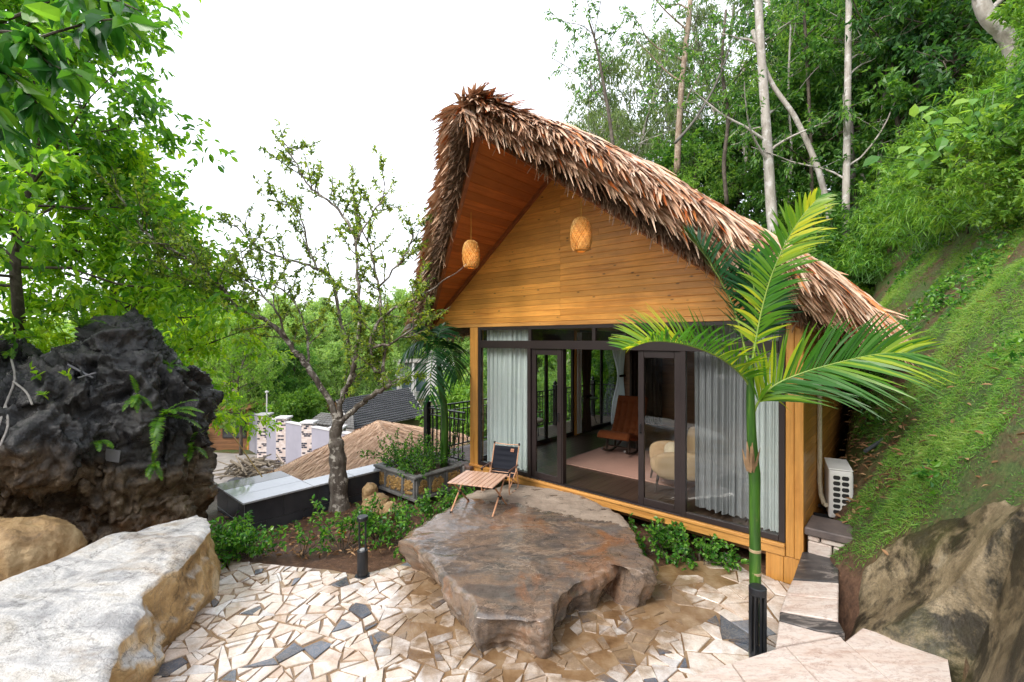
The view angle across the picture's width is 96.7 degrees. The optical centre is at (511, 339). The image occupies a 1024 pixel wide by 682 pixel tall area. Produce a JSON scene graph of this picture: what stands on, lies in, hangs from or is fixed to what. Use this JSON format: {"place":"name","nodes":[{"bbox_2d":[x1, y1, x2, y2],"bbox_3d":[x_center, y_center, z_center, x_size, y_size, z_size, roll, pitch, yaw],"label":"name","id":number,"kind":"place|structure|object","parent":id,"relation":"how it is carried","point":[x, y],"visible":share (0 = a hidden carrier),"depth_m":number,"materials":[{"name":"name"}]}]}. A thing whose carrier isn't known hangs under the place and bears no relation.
{"place":"outdoors","nodes":[
{"label":"outdoors","id":0,"kind":"place"},
{"bbox_2d":[213,452,285,483],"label":"yard","id":1,"kind":"structure","parent":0,"point":[226,458],"depth_m":21.77,"materials":[{"name":"concrete"}]},
{"bbox_2d":[194,307,287,454],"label":"valley tree","id":2,"kind":"object","parent":1,"relation":"on","point":[245,395],"visible":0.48,"depth_m":22.91,"materials":[{"name":"green plant"}]},
{"bbox_2d":[213,454,283,479],"bbox_3d":[-11.092,5.558,19.440,3.012,1.120,3.595,0,0,-39],"label":"timber heap","id":3,"kind":"object","parent":1,"relation":"on","point":[241,468],"visible":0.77,"depth_m":19.30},
{"bbox_2d":[311,387,423,431],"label":"tiled house","id":4,"kind":"structure","parent":0,"point":[396,405],"depth_m":24.43,"materials":[{"name":"tile"}]},
{"bbox_2d":[0,0,838,321],"label":"sky","id":5,"kind":"structure","parent":0,"point":[350,76],"materials":[{"name":"white"}]},
{"bbox_2d":[151,559,789,681],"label":"patio","id":6,"kind":"structure","parent":0,"point":[688,616],"depth_m":4.32,"materials":[{"name":"stone"}]},
{"bbox_2d":[749,583,766,657],"bbox_3d":[2.052,2.405,3.800,0.172,0.691,0.172,0,0,-12],"label":"bollard lamp","id":7,"kind":"object","parent":6,"relation":"on","point":[757,618],"visible":0.63,"depth_m":3.77,"materials":[{"name":"black metal"}]},
{"bbox_2d":[606,188,957,654],"bbox_3d":[2.014,0.762,3.883,2.509,4.079,1.418,0,0,0],"label":"young palm","id":8,"kind":"object","parent":6,"relation":"on","point":[763,271],"visible":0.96,"depth_m":3.83,"materials":[{"name":"green plant"}]},
{"bbox_2d":[47,179,1023,681],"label":"ground","id":9,"kind":"structure","parent":0,"point":[1007,451],"depth_m":5.38,"materials":[{"name":"plant"}]},
{"bbox_2d":[0,515,87,581],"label":"tan boulder","id":10,"kind":"object","parent":9,"relation":"on","point":[27,543],"visible":0.53,"depth_m":4.46,"materials":[{"name":"stone"}]},
{"bbox_2d":[0,0,162,171],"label":"overhanging branch","id":11,"kind":"object","parent":9,"relation":"on","point":[33,104],"visible":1,"depth_m":3.00,"materials":[{"name":"green plant"}]},
{"bbox_2d":[0,515,221,681],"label":"pale boulder","id":12,"kind":"object","parent":9,"relation":"on","point":[122,607],"visible":1,"depth_m":3.89,"materials":[{"name":"stone"}]},
{"bbox_2d":[0,308,223,544],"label":"karst rock","id":13,"kind":"object","parent":9,"relation":"on","point":[54,462],"visible":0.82,"depth_m":5.75,"materials":[{"name":"stone"}]},
{"bbox_2d":[148,399,203,450],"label":"fern","id":14,"kind":"object","parent":13,"relation":"attached to","point":[157,428],"visible":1,"depth_m":5.77,"materials":[{"name":"green plant"}]},
{"bbox_2d":[0,0,291,355],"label":"leafy tree","id":15,"kind":"object","parent":9,"relation":"on","point":[110,144],"visible":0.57,"depth_m":6.69,"materials":[{"name":"green plant"}]},
{"bbox_2d":[0,124,294,445],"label":"leafy tree","id":16,"kind":"object","parent":9,"relation":"on","point":[107,250],"visible":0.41,"depth_m":7.92,"materials":[{"name":"green plant"}]},
{"bbox_2d":[184,308,293,433],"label":"valley tree","id":17,"kind":"object","parent":9,"relation":"on","point":[242,381],"visible":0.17,"depth_m":25.65,"materials":[{"name":"green plant"}]},
{"bbox_2d":[207,401,276,449],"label":"brown shed","id":18,"kind":"structure","parent":9,"relation":"on","point":[223,440],"depth_m":24.17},
{"bbox_2d":[210,510,289,569],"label":"garden shrub","id":19,"kind":"object","parent":9,"relation":"on","point":[235,538],"visible":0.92,"depth_m":5.66,"materials":[{"name":"green plant"}]},
{"bbox_2d":[82,119,465,512],"bbox_3d":[-3.422,-0.397,7.311,5.497,7.010,2.672,0,0,0],"label":"plum tree","id":20,"kind":"object","parent":9,"relation":"on","point":[338,476],"visible":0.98,"depth_m":7.57,"materials":[{"name":"green plant"}]},
{"bbox_2d":[253,388,316,421],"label":"valley bush","id":21,"kind":"object","parent":9,"relation":"on","point":[289,404],"visible":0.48,"depth_m":24.41,"materials":[{"name":"green plant"}]},
{"bbox_2d":[255,335,319,402],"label":"valley tree","id":22,"kind":"object","parent":9,"relation":"on","point":[291,370],"visible":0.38,"depth_m":28.44,"materials":[{"name":"green plant"}]},
{"bbox_2d":[249,412,350,463],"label":"fence wall","id":23,"kind":"structure","parent":9,"relation":"on","point":[291,441],"depth_m":21.34,"materials":[{"name":"tile"}]},
{"bbox_2d":[277,383,334,421],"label":"valley bush","id":24,"kind":"object","parent":9,"relation":"on","point":[314,399],"visible":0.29,"depth_m":25.55,"materials":[{"name":"green plant"}]},
{"bbox_2d":[217,464,398,530],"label":"tiled wall","id":25,"kind":"structure","parent":9,"relation":"on","point":[276,499],"depth_m":7.39,"materials":[{"name":"tile"}]},
{"bbox_2d":[271,312,353,404],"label":"valley tree","id":26,"kind":"object","parent":9,"relation":"on","point":[320,340],"visible":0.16,"depth_m":35.34,"materials":[{"name":"green plant"}]},
{"bbox_2d":[307,340,372,418],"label":"valley tree","id":27,"kind":"object","parent":9,"relation":"on","point":[334,366],"visible":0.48,"depth_m":30.20,"materials":[{"name":"green plant"}]},
{"bbox_2d":[310,494,389,552],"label":"garden shrub","id":28,"kind":"object","parent":9,"relation":"on","point":[347,520],"visible":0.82,"depth_m":6.05,"materials":[{"name":"green plant"}]},
{"bbox_2d":[266,420,469,480],"bbox_3d":[-3.764,4.089,12.768,4.561,3.523,6.110,0,0,7],"label":"thatched hut","id":29,"kind":"object","parent":9,"relation":"on","point":[313,464],"visible":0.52,"depth_m":11.63,"materials":[{"name":"wicker"}]},
{"bbox_2d":[361,482,401,520],"bbox_3d":[-2.063,2.569,7.186,0.734,0.554,0.414,0,0,13],"label":"ochre rock","id":30,"kind":"object","parent":9,"relation":"on","point":[369,489],"visible":0.61,"depth_m":7.12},
{"bbox_2d":[352,341,412,393],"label":"valley tree","id":31,"kind":"object","parent":9,"relation":"on","point":[389,364],"visible":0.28,"depth_m":32.77,"materials":[{"name":"green plant"}]},
{"bbox_2d":[349,492,416,539],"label":"garden shrub","id":32,"kind":"object","parent":9,"relation":"on","point":[370,514],"visible":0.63,"depth_m":6.42,"materials":[{"name":"green plant"}]},
{"bbox_2d":[360,493,428,561],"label":"garden shrub","id":33,"kind":"object","parent":9,"relation":"on","point":[399,514],"visible":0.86,"depth_m":6.03,"materials":[{"name":"green plant"}]},
{"bbox_2d":[373,454,463,502],"bbox_3d":[-1.754,2.555,8.565,1.290,0.430,1.140,0,0,41],"label":"stone planter","id":34,"kind":"object","parent":9,"relation":"on","point":[392,481],"visible":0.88,"depth_m":8.12,"materials":[{"name":"stone"}]},
{"bbox_2d":[357,427,441,471],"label":"garden shrub","id":35,"kind":"object","parent":34,"relation":"in","point":[397,452],"visible":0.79,"depth_m":8.51,"materials":[{"name":"green plant"}]},
{"bbox_2d":[399,322,472,467],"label":"palm","id":36,"kind":"object","parent":34,"relation":"on","point":[441,355],"visible":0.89,"depth_m":8.37,"materials":[{"name":"green plant"}]},
{"bbox_2d":[380,350,469,400],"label":"white house","id":37,"kind":"structure","parent":9,"relation":"on","point":[417,389],"depth_m":41.12,"materials":[{"name":"paint"}]},
{"bbox_2d":[438,415,610,472],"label":"wooden deck","id":38,"kind":"structure","parent":9,"relation":"on","point":[552,430],"depth_m":11.14,"materials":[{"name":"brown wood"}]},
{"bbox_2d":[422,396,465,460],"bbox_3d":[-1.340,1.765,8.980,1.205,1.250,0.150,0,0,41],"label":"deck railing","id":39,"kind":"object","parent":38,"relation":"on","point":[427,416],"visible":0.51,"depth_m":9.12,"materials":[{"name":"black metal"}]},
{"bbox_2d":[431,376,595,445],"bbox_3d":[0.455,1.765,11.828,0.150,1.250,6.530,0,0,41],"label":"deck railing","id":40,"kind":"object","parent":38,"relation":"on","point":[554,394],"visible":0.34,"depth_m":12.16,"materials":[{"name":"black metal"}]},
{"bbox_2d":[398,484,658,658],"bbox_3d":[0.164,2.578,5.769,2.912,0.464,3.319,0,0,-35],"label":"flat boulder","id":41,"kind":"object","parent":9,"relation":"on","point":[527,569],"visible":0.98,"depth_m":4.89,"materials":[{"name":"stone"}]},
{"bbox_2d":[447,470,507,516],"bbox_3d":[-0.462,2.168,6.399,0.680,0.440,0.620,0,0,19],"label":"folding table","id":42,"kind":"object","parent":41,"relation":"on","point":[479,479],"visible":0.98,"depth_m":6.34,"materials":[{"name":"brown wood"}]},
{"bbox_2d":[481,441,519,494],"bbox_3d":[-0.171,2.020,7.200,0.499,0.704,0.494,0,0,22],"label":"folding chair","id":43,"kind":"object","parent":41,"relation":"on","point":[504,457],"visible":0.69,"depth_m":7.33,"materials":[{"name":"fabric"}]},
{"bbox_2d":[537,349,616,420],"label":"forest bush","id":44,"kind":"object","parent":9,"relation":"on","point":[594,353],"visible":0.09,"depth_m":15.39,"materials":[{"name":"green plant"}]},
{"bbox_2d":[543,0,641,145],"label":"tree trunk","id":45,"kind":"object","parent":9,"relation":"on","point":[586,61],"visible":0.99,"depth_m":16.98,"materials":[{"name":"green plant"}]},
{"bbox_2d":[218,226,1023,559],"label":"leaf litter","id":46,"kind":"object","parent":9,"relation":"on","point":[842,456],"visible":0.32,"depth_m":5.89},
{"bbox_2d":[562,35,699,179],"bbox_3d":[5.046,-3.983,20.808,7.078,20.082,6.855,0,0,-44],"label":"eucalyptus tree","id":47,"kind":"object","parent":9,"relation":"on","point":[618,116],"visible":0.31,"depth_m":21.08,"materials":[{"name":"green plant"}]},
{"bbox_2d":[584,11,711,159],"bbox_3d":[7.223,-5.481,25.225,8.136,23.082,7.878,0,0,-43],"label":"eucalyptus tree","id":48,"kind":"object","parent":9,"relation":"on","point":[653,51],"visible":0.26,"depth_m":23.59,"materials":[{"name":"green plant"}]},
{"bbox_2d":[628,513,689,555],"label":"garden shrub","id":49,"kind":"object","parent":9,"relation":"on","point":[660,536],"visible":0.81,"depth_m":5.90,"materials":[{"name":"green plant"}]},
{"bbox_2d":[402,81,918,583],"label":"thatched house","id":50,"kind":"structure","parent":9,"relation":"on","point":[518,191],"depth_m":6.39,"materials":[{"name":"brown wood"}]},
{"bbox_2d":[487,329,527,470],"bbox_3d":[-0.064,1.039,8.193,1.052,2.482,0.092,0,0,41],"label":"curtain","id":51,"kind":"object","parent":50,"relation":"hanging from","point":[506,395],"visible":0.68,"depth_m":8.22,"materials":[{"name":"fabric"}]},
{"bbox_2d":[532,349,565,483],"bbox_3d":[0.589,1.228,7.478,0.627,2.151,0.157,0,0,41],"label":"door leaf","id":52,"kind":"structure","parent":50,"relation":"in","point":[560,478],"depth_m":7.31,"materials":[{"name":"brown metal"}]},
{"bbox_2d":[570,217,591,252],"bbox_3d":[0.884,-1.539,5.821,0.282,0.836,0.284,0,0,0],"label":"bamboo lantern","id":53,"kind":"object","parent":50,"relation":"hanging from","point":[581,235],"visible":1,"depth_m":5.72,"materials":[{"name":"orange"}]},
{"bbox_2d":[582,331,591,432],"bbox_3d":[1.865,1.039,11.312,0.120,2.482,0.452,0,0,41],"label":"curtain","id":54,"kind":"object","parent":50,"relation":"hanging from","point":[586,379],"visible":0.91,"depth_m":11.27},
{"bbox_2d":[611,332,625,423],"bbox_3d":[2.920,1.039,12.516,0.120,2.482,0.753,0,0,41],"label":"curtain","id":55,"kind":"object","parent":50,"relation":"hanging from","point":[619,357],"visible":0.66,"depth_m":12.50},
{"bbox_2d":[566,446,694,490],"bbox_3d":[2.427,2.312,8.511,2.420,0.016,1.920,0,0,41],"label":"rug","id":56,"kind":"object","parent":50,"relation":"on","point":[618,461],"visible":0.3,"depth_m":8.47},
{"bbox_2d":[597,395,647,454],"bbox_3d":[2.277,1.747,9.309,0.660,1.098,1.120,0,0,37],"label":"rocking chair","id":57,"kind":"object","parent":56,"relation":"on","point":[625,426],"visible":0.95,"depth_m":9.45,"materials":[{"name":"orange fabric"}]},
{"bbox_2d":[649,427,694,491],"bbox_3d":[2.614,1.846,7.183,0.820,0.923,0.960,0,0,11],"label":"armchair","id":58,"kind":"object","parent":56,"relation":"on","point":[661,463],"visible":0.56,"depth_m":6.81,"materials":[{"name":"beige fabric"}]},
{"bbox_2d":[478,320,785,542],"bbox_3d":[1.272,1.046,6.862,4.977,2.552,0.102,0,0,41],"label":"window frame","id":59,"kind":"structure","parent":50,"relation":"in","point":[530,344],"depth_m":6.11,"materials":[{"name":"metal"}]},
{"bbox_2d":[629,332,661,424],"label":"wall","id":60,"kind":"structure","parent":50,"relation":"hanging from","point":[653,380],"depth_m":12.32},
{"bbox_2d":[638,350,679,513],"bbox_3d":[1.997,1.228,6.200,0.600,2.151,0.092,0,0,41],"label":"door leaf","id":61,"kind":"structure","parent":50,"relation":"in","point":[675,507],"depth_m":6.22,"materials":[{"name":"brown metal"}]},
{"bbox_2d":[694,325,754,518],"bbox_3d":[2.755,1.030,5.903,0.750,2.464,0.098,0,0,41],"label":"curtain","id":62,"kind":"object","parent":50,"relation":"hanging from","point":[721,479],"visible":0.71,"depth_m":5.93,"materials":[{"name":"fabric"}]},
{"bbox_2d":[755,326,778,531],"bbox_3d":[3.095,1.044,5.474,0.312,2.492,0.087,0,0,41],"label":"curtain","id":63,"kind":"object","parent":50,"relation":"hanging from","point":[767,421],"visible":0.41,"depth_m":5.48,"materials":[{"name":"fabric"}]},
{"bbox_2d":[813,457,852,518],"bbox_3d":[3.979,1.855,5.688,0.402,0.627,0.612,0,0,30],"label":"air conditioner","id":64,"kind":"object","parent":50,"relation":"attached to","point":[838,481],"visible":0.73,"depth_m":5.43,"materials":[{"name":"white metal"}]},
{"bbox_2d":[616,0,718,174],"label":"tree trunk","id":65,"kind":"object","parent":9,"relation":"on","point":[681,98],"visible":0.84,"depth_m":17.96,"materials":[{"name":"beige plant"}]},
{"bbox_2d":[638,0,754,143],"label":"tree trunk","id":66,"kind":"object","parent":9,"relation":"on","point":[710,57],"visible":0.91,"depth_m":15.41,"materials":[{"name":"green plant"}]},
{"bbox_2d":[666,142,730,209],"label":"forest tree","id":67,"kind":"object","parent":9,"relation":"on","point":[685,177],"visible":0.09,"depth_m":16.82,"materials":[{"name":"green plant"}]},
{"bbox_2d":[643,121,763,220],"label":"forest tree","id":68,"kind":"object","parent":9,"relation":"on","point":[667,162],"visible":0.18,"depth_m":18.87,"materials":[{"name":"green plant"}]},
{"bbox_2d":[666,522,748,571],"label":"garden shrub","id":69,"kind":"object","parent":9,"relation":"on","point":[711,549],"visible":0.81,"depth_m":5.58,"materials":[{"name":"green plant"}]},
{"bbox_2d":[655,0,781,195],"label":"eucalyptus tree","id":70,"kind":"object","parent":9,"relation":"on","point":[701,18],"visible":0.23,"depth_m":22.84,"materials":[{"name":"green plant"}]},
{"bbox_2d":[674,3,805,204],"bbox_3d":[7.761,-8.625,15.633,3.868,7.762,2.959,0,0,30],"label":"tree trunk","id":71,"kind":"object","parent":9,"relation":"on","point":[715,22],"visible":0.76,"depth_m":15.91,"materials":[{"name":"green plant"}]},
{"bbox_2d":[682,113,797,216],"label":"forest tree","id":72,"kind":"object","parent":9,"relation":"on","point":[711,126],"visible":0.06,"depth_m":20.16,"materials":[{"name":"green plant"}]},
{"bbox_2d":[681,0,836,231],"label":"tree","id":73,"kind":"object","parent":9,"relation":"on","point":[766,110],"visible":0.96,"depth_m":14.42,"materials":[{"name":"beige plant"}]},
{"bbox_2d":[690,79,827,221],"bbox_3d":[9.647,-6.890,19.038,4.930,8.030,4.812,0,0,20],"label":"forest tree","id":74,"kind":"object","parent":9,"relation":"on","point":[720,183],"visible":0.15,"depth_m":18.59,"materials":[{"name":"green plant"}]},
{"bbox_2d":[724,0,838,197],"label":"forest tree","id":75,"kind":"object","parent":9,"relation":"on","point":[749,26],"visible":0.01,"depth_m":24.76,"materials":[{"name":"green plant"}]},
{"bbox_2d":[751,29,831,218],"bbox_3d":[8.892,-6.554,14.387,2.406,7.034,0.210,0,0,21],"label":"tree trunk","id":76,"kind":"object","parent":9,"relation":"on","point":[804,136],"visible":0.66,"depth_m":14.29,"materials":[{"name":"beige plant"}]},
{"bbox_2d":[730,48,874,228],"bbox_3d":[10.407,-6.654,16.793,5.053,8.066,5.440,0,0,-1],"label":"forest tree","id":77,"kind":"object","parent":9,"relation":"on","point":[798,104],"visible":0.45,"depth_m":16.30,"materials":[{"name":"green plant"}]},
{"bbox_2d":[724,0,882,190],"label":"forest tree","id":78,"kind":"object","parent":9,"relation":"on","point":[785,19],"visible":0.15,"depth_m":18.56,"materials":[{"name":"green plant"}]},
{"bbox_2d":[745,0,862,220],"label":"tree trunk","id":79,"kind":"object","parent":9,"relation":"on","point":[798,24],"visible":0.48,"depth_m":15.48,"materials":[{"name":"green plant"}]},
{"bbox_2d":[776,552,844,648],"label":"paved path","id":80,"kind":"structure","parent":9,"relation":"on","point":[809,612],"depth_m":4.02,"materials":[{"name":"beige stone"}]},
{"bbox_2d":[804,515,852,557],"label":"stone step","id":81,"kind":"structure","parent":80,"relation":"on","point":[827,536],"depth_m":4.95,"materials":[{"name":"grey stone"}]},
{"bbox_2d":[775,225,885,348],"bbox_3d":[8.232,-0.967,13.274,4.589,4.638,3.679,0,0,43],"label":"forest bush","id":82,"kind":"object","parent":9,"relation":"on","point":[825,249],"visible":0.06,"depth_m":12.20,"materials":[{"name":"green plant"}]},
{"bbox_2d":[779,0,884,221],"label":"tree trunk","id":83,"kind":"object","parent":9,"relation":"on","point":[794,71],"visible":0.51,"depth_m":15.51,"materials":[{"name":"green plant"}]},
{"bbox_2d":[752,0,921,240],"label":"tree","id":84,"kind":"object","parent":9,"relation":"on","point":[846,113],"visible":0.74,"depth_m":13.43,"materials":[{"name":"beige plant"}]},
{"bbox_2d":[786,199,888,289],"bbox_3d":[9.835,-2.071,13.844,4.319,4.365,3.462,0,0,12],"label":"forest bush","id":85,"kind":"object","parent":9,"relation":"on","point":[834,217],"visible":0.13,"depth_m":13.30,"materials":[{"name":"green plant"}]},
{"bbox_2d":[810,229,888,297],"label":"forest bush","id":86,"kind":"object","parent":9,"relation":"on","point":[862,288],"visible":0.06,"depth_m":12.39,"materials":[{"name":"green plant"}]},
{"bbox_2d":[795,118,904,248],"bbox_3d":[12.135,-4.424,15.148,5.286,5.342,4.238,0,0,-16],"label":"forest bush","id":87,"kind":"object","parent":9,"relation":"on","point":[865,145],"visible":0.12,"depth_m":14.69,"materials":[{"name":"green plant"}]},
{"bbox_2d":[808,207,913,283],"bbox_3d":[8.999,-2.246,11.200,3.273,1.926,3.414,0,0,40],"label":"bamboo clump","id":88,"kind":"object","parent":9,"relation":"on","point":[877,263],"visible":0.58,"depth_m":11.12,"materials":[{"name":"green plant"}]},
{"bbox_2d":[770,0,963,189],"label":"forest tree","id":89,"kind":"object","parent":9,"relation":"on","point":[826,35],"visible":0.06,"depth_m":17.64,"materials":[{"name":"green plant"}]},
{"bbox_2d":[846,155,922,252],"bbox_3d":[9.556,-3.250,11.060,2.058,2.319,2.352,0,0,24],"label":"bank bush","id":90,"kind":"object","parent":9,"relation":"on","point":[863,202],"visible":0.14,"depth_m":11.37,"materials":[{"name":"green plant"}]},
{"bbox_2d":[841,167,935,241],"bbox_3d":[9.189,-3.115,10.164,3.205,1.887,3.344,0,0,-8],"label":"bamboo clump","id":91,"kind":"object","parent":9,"relation":"on","point":[889,197],"visible":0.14,"depth_m":10.37,"materials":[{"name":"green plant"}]},
{"bbox_2d":[871,116,933,196],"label":"bank bush","id":92,"kind":"object","parent":9,"relation":"on","point":[895,147],"visible":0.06,"depth_m":11.51,"materials":[{"name":"green plant"}]},
{"bbox_2d":[788,0,1023,163],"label":"forest tree","id":93,"kind":"object","parent":9,"relation":"on","point":[900,90],"visible":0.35,"depth_m":13.84,"materials":[{"name":"green plant"}]},
{"bbox_2d":[826,0,992,153],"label":"tree","id":94,"kind":"object","parent":9,"relation":"on","point":[877,39],"visible":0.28,"depth_m":13.38,"materials":[{"name":"green plant"}]},
{"bbox_2d":[848,191,975,256],"bbox_3d":[8.235,-2.405,8.658,3.136,1.520,3.681,0,0,18],"label":"bamboo clump","id":95,"kind":"object","parent":9,"relation":"on","point":[928,238],"visible":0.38,"depth_m":8.97,"materials":[{"name":"green plant"}]},
{"bbox_2d":[821,0,1023,119],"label":"forest tree","id":96,"kind":"object","parent":9,"relation":"on","point":[895,40],"visible":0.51,"depth_m":12.43,"materials":[{"name":"green plant"}]},
{"bbox_2d":[827,213,1023,570],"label":"bank grass","id":97,"kind":"structure","parent":9,"relation":"on","point":[996,281],"depth_m":5.06,"materials":[{"name":"plant"}]},
{"bbox_2d":[850,500,1023,681],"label":"rock outcrop","id":98,"kind":"object","parent":9,"relation":"on","point":[951,591],"visible":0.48,"depth_m":3.35,"materials":[{"name":"stone"}]},
{"bbox_2d":[853,187,1023,495],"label":"bank weeds","id":99,"kind":"object","parent":9,"relation":"on","point":[931,295],"visible":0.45,"depth_m":6.54,"materials":[{"name":"green plant"}]},
{"bbox_2d":[862,104,1019,178],"bbox_3d":[6.641,-2.916,6.858,1.891,1.358,1.357,0,0,-20],"label":"broadleaf shrub","id":100,"kind":"object","parent":9,"relation":"on","point":[929,157],"visible":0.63,"depth_m":6.77,"materials":[{"name":"green plant"}]},
{"bbox_2d":[877,115,1023,238],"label":"bank bush","id":101,"kind":"object","parent":9,"relation":"on","point":[930,180],"visible":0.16,"depth_m":8.14,"materials":[{"name":"green plant"}]},
{"bbox_2d":[900,152,1022,243],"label":"bamboo clump","id":102,"kind":"object","parent":9,"relation":"on","point":[969,205],"visible":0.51,"depth_m":7.26,"materials":[{"name":"green plant"}]},
{"bbox_2d":[916,74,1023,150],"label":"broadleaf shrub","id":103,"kind":"object","parent":9,"relation":"on","point":[941,142],"visible":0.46,"depth_m":6.38,"materials":[{"name":"green plant"}]},
{"bbox_2d":[935,102,1023,230],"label":"bank bush","id":104,"kind":"object","parent":9,"relation":"on","point":[1000,215],"visible":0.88,"depth_m":6.09,"materials":[{"name":"green plant"}]},
{"bbox_2d":[969,47,1023,187],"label":"bank bush","id":105,"kind":"object","parent":9,"relation":"on","point":[1016,86],"visible":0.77,"depth_m":6.08,"materials":[{"name":"green plant"}]},
{"bbox_2d":[972,0,1023,74],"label":"tree trunk","id":106,"kind":"object","parent":9,"relation":"on","point":[982,9],"visible":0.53,"depth_m":8.95,"materials":[{"name":"grey plant"}]},
{"bbox_2d":[985,0,1023,80],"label":"bank bush","id":107,"kind":"object","parent":9,"relation":"on","point":[1005,13],"visible":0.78,"depth_m":8.37,"materials":[{"name":"green plant"}]},
{"bbox_2d":[676,628,950,681],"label":"path","id":108,"kind":"structure","parent":0,"point":[863,655],"depth_m":3.29,"materials":[{"name":"beige stone"}]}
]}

